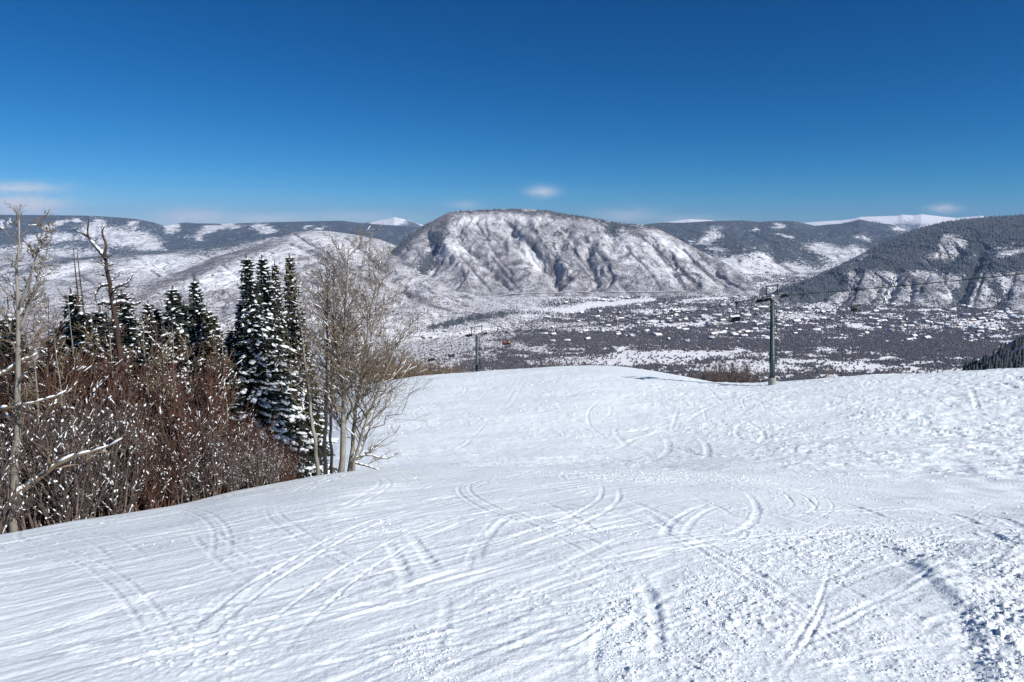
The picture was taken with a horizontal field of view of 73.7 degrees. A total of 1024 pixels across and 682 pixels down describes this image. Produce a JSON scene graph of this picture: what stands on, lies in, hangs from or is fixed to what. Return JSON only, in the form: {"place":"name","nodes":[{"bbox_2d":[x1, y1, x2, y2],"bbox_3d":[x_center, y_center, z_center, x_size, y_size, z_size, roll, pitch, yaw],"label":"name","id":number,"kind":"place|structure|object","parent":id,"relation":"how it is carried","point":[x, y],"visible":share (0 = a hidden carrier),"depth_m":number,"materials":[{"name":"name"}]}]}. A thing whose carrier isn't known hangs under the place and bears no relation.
{"place":"outdoors","nodes":[
{"label":"outdoors","id":0,"kind":"place"},
{"bbox_2d":[0,365,1023,681],"bbox_3d":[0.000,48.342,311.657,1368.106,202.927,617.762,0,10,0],"label":"snow slope","id":1,"kind":"structure","parent":0,"point":[322,599],"depth_m":8.03,"materials":[{"name":"snow"}]},
{"bbox_2d":[0,431,33,534],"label":"bare shrub","id":2,"kind":"object","parent":1,"relation":"on","point":[4,511],"visible":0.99,"depth_m":14.15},
{"bbox_2d":[0,456,39,530],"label":"bare shrub","id":3,"kind":"object","parent":1,"relation":"on","point":[28,524],"visible":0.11,"depth_m":15.37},
{"bbox_2d":[0,409,46,533],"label":"bare shrub","id":4,"kind":"object","parent":1,"relation":"on","point":[9,428],"visible":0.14,"depth_m":15.79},
{"bbox_2d":[0,316,57,438],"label":"fir tree","id":5,"kind":"object","parent":1,"relation":"on","point":[3,348],"visible":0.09,"depth_m":18.84,"materials":[{"name":"plant"}]},
{"bbox_2d":[2,460,59,525],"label":"bare shrub","id":6,"kind":"object","parent":1,"relation":"on","point":[36,503],"visible":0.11,"depth_m":15.55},
{"bbox_2d":[26,357,57,433],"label":"fir tree","id":7,"kind":"object","parent":1,"relation":"on","point":[32,370],"visible":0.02,"depth_m":19.08,"materials":[{"name":"plant"}]},
{"bbox_2d":[21,325,63,516],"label":"sapling","id":8,"kind":"object","parent":1,"relation":"on","point":[37,398],"visible":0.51,"depth_m":15.71,"materials":[{"name":"brown plant"}]},
{"bbox_2d":[10,287,76,431],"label":"sapling","id":9,"kind":"object","parent":1,"relation":"on","point":[47,334],"visible":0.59,"depth_m":17.61,"materials":[{"name":"brown plant"}]},
{"bbox_2d":[0,395,90,530],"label":"bare shrub","id":10,"kind":"object","parent":1,"relation":"on","point":[35,520],"visible":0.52,"depth_m":15.10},
{"bbox_2d":[0,342,96,520],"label":"bare shrub","id":11,"kind":"object","parent":1,"relation":"on","point":[72,378],"visible":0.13,"depth_m":17.74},
{"bbox_2d":[35,336,70,399],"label":"bare shrub","id":12,"kind":"object","parent":1,"relation":"on","point":[52,344],"visible":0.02,"depth_m":20.80,"materials":[{"name":"plant"}]},
{"bbox_2d":[3,335,106,513],"bbox_3d":[-13.051,2.969,18.928,3.898,6.348,3.822,1,10,7],"label":"bare shrub","id":13,"kind":"object","parent":1,"relation":"on","point":[64,383],"visible":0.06,"depth_m":18.67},
{"bbox_2d":[0,381,111,525],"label":"bare shrub","id":14,"kind":"object","parent":1,"relation":"on","point":[62,512],"visible":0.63,"depth_m":15.36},
{"bbox_2d":[0,320,119,458],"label":"bare shrub","id":15,"kind":"object","parent":1,"relation":"on","point":[29,394],"visible":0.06,"depth_m":17.90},
{"bbox_2d":[32,311,88,429],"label":"sapling","id":16,"kind":"object","parent":1,"relation":"on","point":[59,381],"visible":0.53,"depth_m":17.67,"materials":[{"name":"brown plant"}]},
{"bbox_2d":[50,321,72,362],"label":"fir tree","id":17,"kind":"object","parent":1,"relation":"on","point":[61,332],"visible":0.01,"depth_m":21.98,"materials":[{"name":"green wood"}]},
{"bbox_2d":[0,334,126,442],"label":"bare shrub","id":18,"kind":"object","parent":1,"relation":"on","point":[100,372],"visible":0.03,"depth_m":19.20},
{"bbox_2d":[31,440,102,522],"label":"bare shrub","id":19,"kind":"object","parent":1,"relation":"on","point":[82,508],"visible":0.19,"depth_m":15.99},
{"bbox_2d":[0,203,134,532],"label":"aspen tree","id":20,"kind":"object","parent":1,"relation":"on","point":[17,408],"visible":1,"depth_m":14.33,"materials":[{"name":"beige plant"}]},
{"bbox_2d":[0,332,141,467],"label":"bare shrub","id":21,"kind":"object","parent":1,"relation":"on","point":[40,351],"visible":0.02,"depth_m":17.61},
{"bbox_2d":[70,248,82,318],"bbox_3d":[-13.771,1.882,22.265,0.566,9.750,0.586,2,10,12],"label":"dead pole","id":22,"kind":"object","parent":1,"relation":"on","point":[76,282],"visible":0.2,"depth_m":21.56,"materials":[{"name":"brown wood"}]},
{"bbox_2d":[13,391,141,516],"bbox_3d":[-10.820,3.079,17.296,2.645,3.714,2.455,-5,11,-28],"label":"bare shrub","id":23,"kind":"object","parent":1,"relation":"on","point":[104,412],"visible":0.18,"depth_m":17.18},
{"bbox_2d":[45,424,116,519],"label":"bare shrub","id":24,"kind":"object","parent":1,"relation":"on","point":[97,500],"visible":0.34,"depth_m":16.18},
{"bbox_2d":[60,288,103,379],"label":"fir tree","id":25,"kind":"object","parent":1,"relation":"on","point":[71,296],"visible":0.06,"depth_m":21.64,"materials":[{"name":"plant"}]},
{"bbox_2d":[74,252,89,309],"bbox_3d":[-14.320,2.057,23.448,0.601,10.135,0.569,0,10,0],"label":"dead pole","id":26,"kind":"object","parent":1,"relation":"on","point":[80,286],"visible":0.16,"depth_m":22.76,"materials":[{"name":"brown wood"}]},
{"bbox_2d":[1,332,164,514],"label":"bare shrub","id":27,"kind":"object","parent":1,"relation":"on","point":[91,380],"visible":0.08,"depth_m":18.38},
{"bbox_2d":[34,390,135,517],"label":"bare shrub","id":28,"kind":"object","parent":1,"relation":"on","point":[110,448],"visible":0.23,"depth_m":16.92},
{"bbox_2d":[53,288,122,418],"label":"sapling","id":29,"kind":"object","parent":1,"relation":"on","point":[81,348],"visible":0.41,"depth_m":18.54,"materials":[{"name":"brown plant"}]},
{"bbox_2d":[69,320,106,392],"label":"sapling","id":30,"kind":"object","parent":1,"relation":"on","point":[91,354],"visible":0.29,"depth_m":19.79,"materials":[{"name":"plant"}]},
{"bbox_2d":[69,309,110,386],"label":"fir tree","id":31,"kind":"object","parent":1,"relation":"on","point":[83,316],"visible":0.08,"depth_m":21.38,"materials":[{"name":"plant"}]},
{"bbox_2d":[28,345,161,440],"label":"bare shrub","id":32,"kind":"object","parent":1,"relation":"on","point":[118,367],"visible":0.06,"depth_m":18.79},
{"bbox_2d":[13,310,183,508],"bbox_3d":[-11.732,2.554,20.298,3.610,6.824,4.268,-1,10,-4],"label":"bare shrub","id":33,"kind":"object","parent":1,"relation":"on","point":[126,362],"visible":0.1,"depth_m":20.58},
{"bbox_2d":[40,362,161,516],"bbox_3d":[-10.181,2.701,17.153,2.613,4.334,3.146,-7,12,-36],"label":"bare shrub","id":34,"kind":"object","parent":1,"relation":"on","point":[136,482],"visible":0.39,"depth_m":17.20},
{"bbox_2d":[72,220,141,419],"bbox_3d":[-11.468,1.203,19.926,1.679,9.406,1.059,7,12,34],"label":"dead tree","id":35,"kind":"object","parent":1,"relation":"on","point":[113,303],"visible":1,"depth_m":19.47,"materials":[{"name":"wood"}]},
{"bbox_2d":[54,377,164,516],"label":"bare shrub","id":36,"kind":"object","parent":1,"relation":"on","point":[110,501],"visible":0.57,"depth_m":16.90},
{"bbox_2d":[44,374,174,511],"bbox_3d":[-10.312,2.826,18.070,3.023,4.068,2.551,0,10,0],"label":"bare shrub","id":37,"kind":"object","parent":1,"relation":"on","point":[136,505],"visible":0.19,"depth_m":17.92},
{"bbox_2d":[86,299,133,418],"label":"sapling","id":38,"kind":"object","parent":1,"relation":"on","point":[117,313],"visible":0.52,"depth_m":19.64,"materials":[{"name":"brown plant"}]},
{"bbox_2d":[43,352,176,510],"bbox_3d":[-11.955,3.065,20.278,3.542,5.883,3.612,-7,12,-35],"label":"bare shrub","id":39,"kind":"object","parent":1,"relation":"on","point":[123,390],"visible":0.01,"depth_m":19.72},
{"bbox_2d":[90,306,135,388],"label":"fir tree","id":40,"kind":"object","parent":1,"relation":"on","point":[99,315],"visible":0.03,"depth_m":23.98,"materials":[{"name":"plant"}]},
{"bbox_2d":[107,338,143,403],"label":"fir tree","id":41,"kind":"object","parent":1,"relation":"on","point":[122,339],"visible":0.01,"depth_m":22.47,"materials":[{"name":"plant"}]},
{"bbox_2d":[112,289,154,393],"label":"fir tree","id":42,"kind":"object","parent":1,"relation":"on","point":[125,317],"visible":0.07,"depth_m":24.88,"materials":[{"name":"plant"}]},
{"bbox_2d":[69,350,206,507],"bbox_3d":[-10.957,2.875,19.938,3.399,5.536,3.334,0,10,-2],"label":"bare shrub","id":43,"kind":"object","parent":1,"relation":"on","point":[114,376],"visible":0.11,"depth_m":19.30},
{"bbox_2d":[124,313,173,451],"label":"sapling","id":44,"kind":"object","parent":1,"relation":"on","point":[143,347],"visible":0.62,"depth_m":19.34,"materials":[{"name":"brown plant"}]},
{"bbox_2d":[92,342,205,416],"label":"bare shrub","id":45,"kind":"object","parent":1,"relation":"on","point":[118,394],"visible":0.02,"depth_m":20.96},
{"bbox_2d":[115,427,185,510],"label":"bare shrub","id":46,"kind":"object","parent":1,"relation":"on","point":[145,498],"visible":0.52,"depth_m":18.00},
{"bbox_2d":[135,300,174,397],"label":"fir tree","id":47,"kind":"object","parent":1,"relation":"on","point":[149,312],"visible":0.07,"depth_m":25.98,"materials":[{"name":"plant"}]},
{"bbox_2d":[140,307,172,370],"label":"fir tree","id":48,"kind":"object","parent":1,"relation":"on","point":[156,313],"visible":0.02,"depth_m":27.64,"materials":[{"name":"plant"}]},
{"bbox_2d":[137,438,176,509],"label":"bare shrub","id":49,"kind":"object","parent":1,"relation":"on","point":[152,485],"visible":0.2,"depth_m":18.46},
{"bbox_2d":[142,339,176,406],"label":"fir tree","id":50,"kind":"object","parent":1,"relation":"on","point":[153,346],"visible":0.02,"depth_m":24.93,"materials":[{"name":"plant"}]},
{"bbox_2d":[120,382,199,508],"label":"bare shrub","id":51,"kind":"object","parent":1,"relation":"on","point":[170,502],"visible":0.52,"depth_m":18.39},
{"bbox_2d":[137,331,188,501],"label":"sapling","id":52,"kind":"object","parent":1,"relation":"on","point":[163,389],"visible":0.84,"depth_m":18.84,"materials":[{"name":"brown plant"}]},
{"bbox_2d":[116,352,221,493],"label":"bare shrub","id":53,"kind":"object","parent":1,"relation":"on","point":[178,401],"visible":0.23,"depth_m":18.86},
{"bbox_2d":[157,325,192,405],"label":"sapling","id":54,"kind":"object","parent":1,"relation":"on","point":[173,354],"visible":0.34,"depth_m":21.47,"materials":[{"name":"brown plant"}]},
{"bbox_2d":[135,394,220,505],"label":"bare shrub","id":55,"kind":"object","parent":1,"relation":"on","point":[188,494],"visible":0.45,"depth_m":18.77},
{"bbox_2d":[115,346,240,442],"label":"bare shrub","id":56,"kind":"object","parent":1,"relation":"on","point":[133,380],"visible":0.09,"depth_m":20.88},
{"bbox_2d":[158,285,200,406],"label":"fir tree","id":57,"kind":"object","parent":1,"relation":"on","point":[172,320],"visible":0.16,"depth_m":27.15,"materials":[{"name":"plant"}]},
{"bbox_2d":[170,292,196,392],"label":"fir tree","id":58,"kind":"object","parent":1,"relation":"on","point":[185,318],"visible":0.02,"depth_m":28.33,"materials":[{"name":"plant"}]},
{"bbox_2d":[159,439,210,503],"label":"bare shrub","id":59,"kind":"object","parent":1,"relation":"on","point":[195,497],"visible":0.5,"depth_m":19.12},
{"bbox_2d":[118,338,254,491],"bbox_3d":[-9.514,2.615,20.483,3.296,5.368,3.232,-3,10,-16],"label":"bare shrub","id":60,"kind":"object","parent":1,"relation":"on","point":[211,396],"visible":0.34,"depth_m":20.55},
{"bbox_2d":[177,332,203,416],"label":"sapling","id":61,"kind":"object","parent":1,"relation":"on","point":[190,377],"visible":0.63,"depth_m":22.53,"materials":[{"name":"brown plant"}]},
{"bbox_2d":[155,383,248,501],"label":"bare shrub","id":62,"kind":"object","parent":1,"relation":"on","point":[199,446],"visible":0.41,"depth_m":19.59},
{"bbox_2d":[184,277,227,392],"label":"fir tree","id":63,"kind":"object","parent":1,"relation":"on","point":[195,307],"visible":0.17,"depth_m":27.76,"materials":[{"name":"plant"}]},
{"bbox_2d":[168,399,247,498],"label":"bare shrub","id":64,"kind":"object","parent":1,"relation":"on","point":[216,484],"visible":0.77,"depth_m":19.41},
{"bbox_2d":[180,389,239,455],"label":"bare shrub","id":65,"kind":"object","parent":1,"relation":"on","point":[215,427],"visible":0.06,"depth_m":21.46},
{"bbox_2d":[192,308,229,405],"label":"fir tree","id":66,"kind":"object","parent":1,"relation":"on","point":[208,322],"visible":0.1,"depth_m":27.18,"materials":[{"name":"plant"}]},
{"bbox_2d":[183,414,240,496],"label":"bare shrub","id":67,"kind":"object","parent":1,"relation":"on","point":[223,472],"visible":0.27,"depth_m":20.00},
{"bbox_2d":[209,315,225,345],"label":"fir tree","id":68,"kind":"object","parent":1,"relation":"on","point":[218,329],"visible":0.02,"depth_m":29.41,"materials":[{"name":"green wood"}]},
{"bbox_2d":[199,330,238,421],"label":"sapling","id":69,"kind":"object","parent":1,"relation":"on","point":[216,359],"visible":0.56,"depth_m":21.78,"materials":[{"name":"brown plant"}]},
{"bbox_2d":[213,334,241,439],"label":"sapling","id":70,"kind":"object","parent":1,"relation":"on","point":[225,377],"visible":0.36,"depth_m":22.25,"materials":[{"name":"brown plant"}]},
{"bbox_2d":[214,436,246,493],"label":"bare shrub","id":71,"kind":"object","parent":1,"relation":"on","point":[231,464],"visible":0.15,"depth_m":20.53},
{"bbox_2d":[223,327,238,390],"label":"fir tree","id":72,"kind":"object","parent":1,"relation":"on","point":[228,343],"visible":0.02,"depth_m":28.61,"materials":[{"name":"plant"}]},
{"bbox_2d":[209,341,254,441],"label":"fir tree","id":73,"kind":"object","parent":1,"relation":"on","point":[234,407],"visible":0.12,"depth_m":26.40,"materials":[{"name":"plant"}]},
{"bbox_2d":[218,448,247,491],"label":"bare shrub","id":74,"kind":"object","parent":1,"relation":"on","point":[234,485],"visible":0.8,"depth_m":20.18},
{"bbox_2d":[193,403,276,459],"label":"bare shrub","id":75,"kind":"object","parent":1,"relation":"on","point":[244,429],"visible":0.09,"depth_m":22.68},
{"bbox_2d":[204,400,270,489],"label":"bare shrub","id":76,"kind":"object","parent":1,"relation":"on","point":[254,435],"visible":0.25,"depth_m":22.07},
{"bbox_2d":[223,434,259,489],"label":"bare shrub","id":77,"kind":"object","parent":1,"relation":"on","point":[242,486],"visible":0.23,"depth_m":21.32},
{"bbox_2d":[229,302,269,441],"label":"fir tree","id":78,"kind":"object","parent":1,"relation":"on","point":[239,307],"visible":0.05,"depth_m":27.38,"materials":[{"name":"plant"}]},
{"bbox_2d":[227,424,277,488],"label":"bare shrub","id":79,"kind":"object","parent":1,"relation":"on","point":[253,472],"visible":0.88,"depth_m":20.97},
{"bbox_2d":[246,419,282,486],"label":"bare shrub","id":80,"kind":"object","parent":1,"relation":"on","point":[270,449],"visible":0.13,"depth_m":23.72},
{"bbox_2d":[229,253,304,477],"bbox_3d":[-10.429,1.660,27.375,3.968,10.285,3.904,-6,12,-32],"label":"fir tree","id":81,"kind":"object","parent":1,"relation":"on","point":[259,388],"visible":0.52,"depth_m":27.02,"materials":[{"name":"plant"}]},
{"bbox_2d":[252,438,286,484],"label":"bare shrub","id":82,"kind":"object","parent":1,"relation":"on","point":[270,473],"visible":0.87,"depth_m":21.60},
{"bbox_2d":[247,430,297,483],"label":"bare shrub","id":83,"kind":"object","parent":1,"relation":"on","point":[284,453],"visible":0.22,"depth_m":23.77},
{"bbox_2d":[270,261,301,431],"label":"fir tree","id":84,"kind":"object","parent":1,"relation":"on","point":[274,276],"visible":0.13,"depth_m":30.13,"materials":[{"name":"plant"}]},
{"bbox_2d":[262,413,312,481],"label":"bare shrub","id":85,"kind":"object","parent":1,"relation":"on","point":[295,444],"visible":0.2,"depth_m":27.25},
{"bbox_2d":[253,255,322,478],"bbox_3d":[-10.284,1.693,29.207,4.423,10.683,3.902,-6,11,-30],"label":"fir tree","id":86,"kind":"object","parent":1,"relation":"on","point":[269,298],"visible":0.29,"depth_m":29.02,"materials":[{"name":"plant"}]},
{"bbox_2d":[276,448,299,481],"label":"bare shrub","id":87,"kind":"object","parent":1,"relation":"on","point":[288,475],"visible":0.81,"depth_m":22.52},
{"bbox_2d":[276,447,300,479],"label":"bare shrub","id":88,"kind":"object","parent":1,"relation":"on","point":[294,476],"visible":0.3,"depth_m":24.63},
{"bbox_2d":[264,264,326,475],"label":"aspen tree","id":89,"kind":"object","parent":1,"relation":"on","point":[316,459],"visible":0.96,"depth_m":23.70,"materials":[{"name":"beige plant"}]},
{"bbox_2d":[279,253,335,476],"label":"fir tree","id":90,"kind":"object","parent":1,"relation":"on","point":[290,317],"visible":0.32,"depth_m":30.54,"materials":[{"name":"plant"}]},
{"bbox_2d":[288,319,337,474],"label":"fir tree","id":91,"kind":"object","parent":1,"relation":"on","point":[308,435],"visible":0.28,"depth_m":30.80,"materials":[{"name":"plant"}]},
{"bbox_2d":[275,243,366,474],"bbox_3d":[-6.495,0.853,24.636,3.721,8.814,2.650,-8,13,-38],"label":"aspen tree","id":92,"kind":"object","parent":1,"relation":"on","point":[325,467],"visible":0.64,"depth_m":24.55,"materials":[{"name":"beige plant"}]},
{"bbox_2d":[291,256,360,473],"bbox_3d":[-6.817,1.043,26.028,2.689,8.678,3.188,0,10,0],"label":"aspen tree","id":93,"kind":"object","parent":1,"relation":"on","point":[331,447],"visible":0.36,"depth_m":25.79,"materials":[{"name":"beige plant"}]},
{"bbox_2d":[287,223,405,472],"bbox_3d":[-5.970,0.366,24.376,4.241,9.100,4.113,5,11,27],"label":"aspen tree","id":94,"kind":"object","parent":1,"relation":"on","point":[342,425],"visible":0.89,"depth_m":23.86,"materials":[{"name":"grey plant"}]},
{"bbox_2d":[318,236,422,471],"bbox_3d":[-5.197,0.680,24.718,4.174,8.879,3.686,0,10,0],"label":"aspen tree","id":95,"kind":"object","parent":1,"relation":"on","point":[351,455],"visible":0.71,"depth_m":24.74,"materials":[{"name":"beige plant"}]},
{"bbox_2d":[304,289,443,470],"bbox_3d":[-5.061,1.543,24.804,5.396,6.872,4.660,0,10,0],"label":"aspen tree","id":96,"kind":"object","parent":1,"relation":"on","point":[367,415],"visible":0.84,"depth_m":24.40,"materials":[{"name":"beige plant"}]},
{"bbox_2d":[361,348,414,380],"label":"bare shrub","id":97,"kind":"object","parent":1,"relation":"on","point":[402,368],"visible":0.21,"depth_m":177.43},
{"bbox_2d":[407,354,436,377],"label":"bare shrub","id":98,"kind":"object","parent":1,"relation":"on","point":[418,374],"visible":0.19,"depth_m":200.69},
{"bbox_2d":[466,326,486,371],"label":"lift tower","id":99,"kind":"structure","parent":1,"relation":"on","point":[476,337],"depth_m":170.74,"materials":[{"name":"metal"}]},
{"bbox_2d":[56,469,1023,681],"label":"snow clods","id":100,"kind":"object","parent":1,"relation":"on","point":[752,628],"visible":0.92,"depth_m":5.40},
{"bbox_2d":[332,369,1023,481],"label":"snow chunks","id":101,"kind":"object","parent":1,"relation":"on","point":[785,424],"visible":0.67,"depth_m":67.70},
{"bbox_2d":[714,361,729,381],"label":"bare shrub","id":102,"kind":"object","parent":1,"relation":"on","point":[719,376],"visible":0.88,"depth_m":131.31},
{"bbox_2d":[718,360,740,382],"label":"bare shrub","id":103,"kind":"object","parent":1,"relation":"on","point":[731,377],"visible":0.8,"depth_m":132.44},
{"bbox_2d":[734,366,758,382],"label":"bare shrub","id":104,"kind":"object","parent":1,"relation":"on","point":[746,379],"visible":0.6,"depth_m":140.66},
{"bbox_2d":[754,284,788,384],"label":"lift tower","id":105,"kind":"structure","parent":1,"relation":"on","point":[772,360],"depth_m":107.23,"materials":[{"name":"metal"}]},
{"bbox_2d":[356,273,1023,373],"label":"haul rope","id":106,"kind":"object","parent":105,"relation":"attached to","point":[765,297],"visible":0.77,"depth_m":103.16,"materials":[{"name":"metal"}]},
{"bbox_2d":[0,209,1023,395],"bbox_3d":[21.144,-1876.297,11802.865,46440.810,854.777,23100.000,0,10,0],"label":"mountains","id":107,"kind":"structure","parent":0,"point":[124,235],"depth_m":5428.65,"materials":[{"name":"snow"}]},
{"bbox_2d":[0,208,1023,394],"bbox_3d":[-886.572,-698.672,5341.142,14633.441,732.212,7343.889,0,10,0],"label":"hillside brush","id":108,"kind":"object","parent":107,"relation":"on","point":[432,305],"visible":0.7,"depth_m":4831.24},
{"bbox_2d":[0,208,1023,309],"bbox_3d":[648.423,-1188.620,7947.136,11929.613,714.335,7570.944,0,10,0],"label":"mountain conifers","id":109,"kind":"object","parent":107,"relation":"on","point":[823,281],"visible":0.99,"depth_m":5343.49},
{"bbox_2d":[418,273,1023,382],"bbox_3d":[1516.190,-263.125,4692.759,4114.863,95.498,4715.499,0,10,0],"label":"bare woods","id":110,"kind":"object","parent":107,"relation":"on","point":[914,348],"visible":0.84,"depth_m":3447.95,"materials":[{"name":"plant"}]},
{"bbox_2d":[426,273,1023,380],"bbox_3d":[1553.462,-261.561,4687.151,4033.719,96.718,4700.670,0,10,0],"label":"valley conifers","id":111,"kind":"object","parent":107,"relation":"on","point":[448,323],"visible":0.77,"depth_m":3504.59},
{"bbox_2d":[0,0,1023,225],"label":"sky","id":112,"kind":"structure","parent":0,"point":[162,112],"materials":[{"name":"blue"}]},
{"bbox_2d":[402,290,691,296],"bbox_3d":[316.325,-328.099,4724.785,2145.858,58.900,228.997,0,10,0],"label":"road","id":113,"kind":"structure","parent":0,"point":[560,292],"depth_m":4822.96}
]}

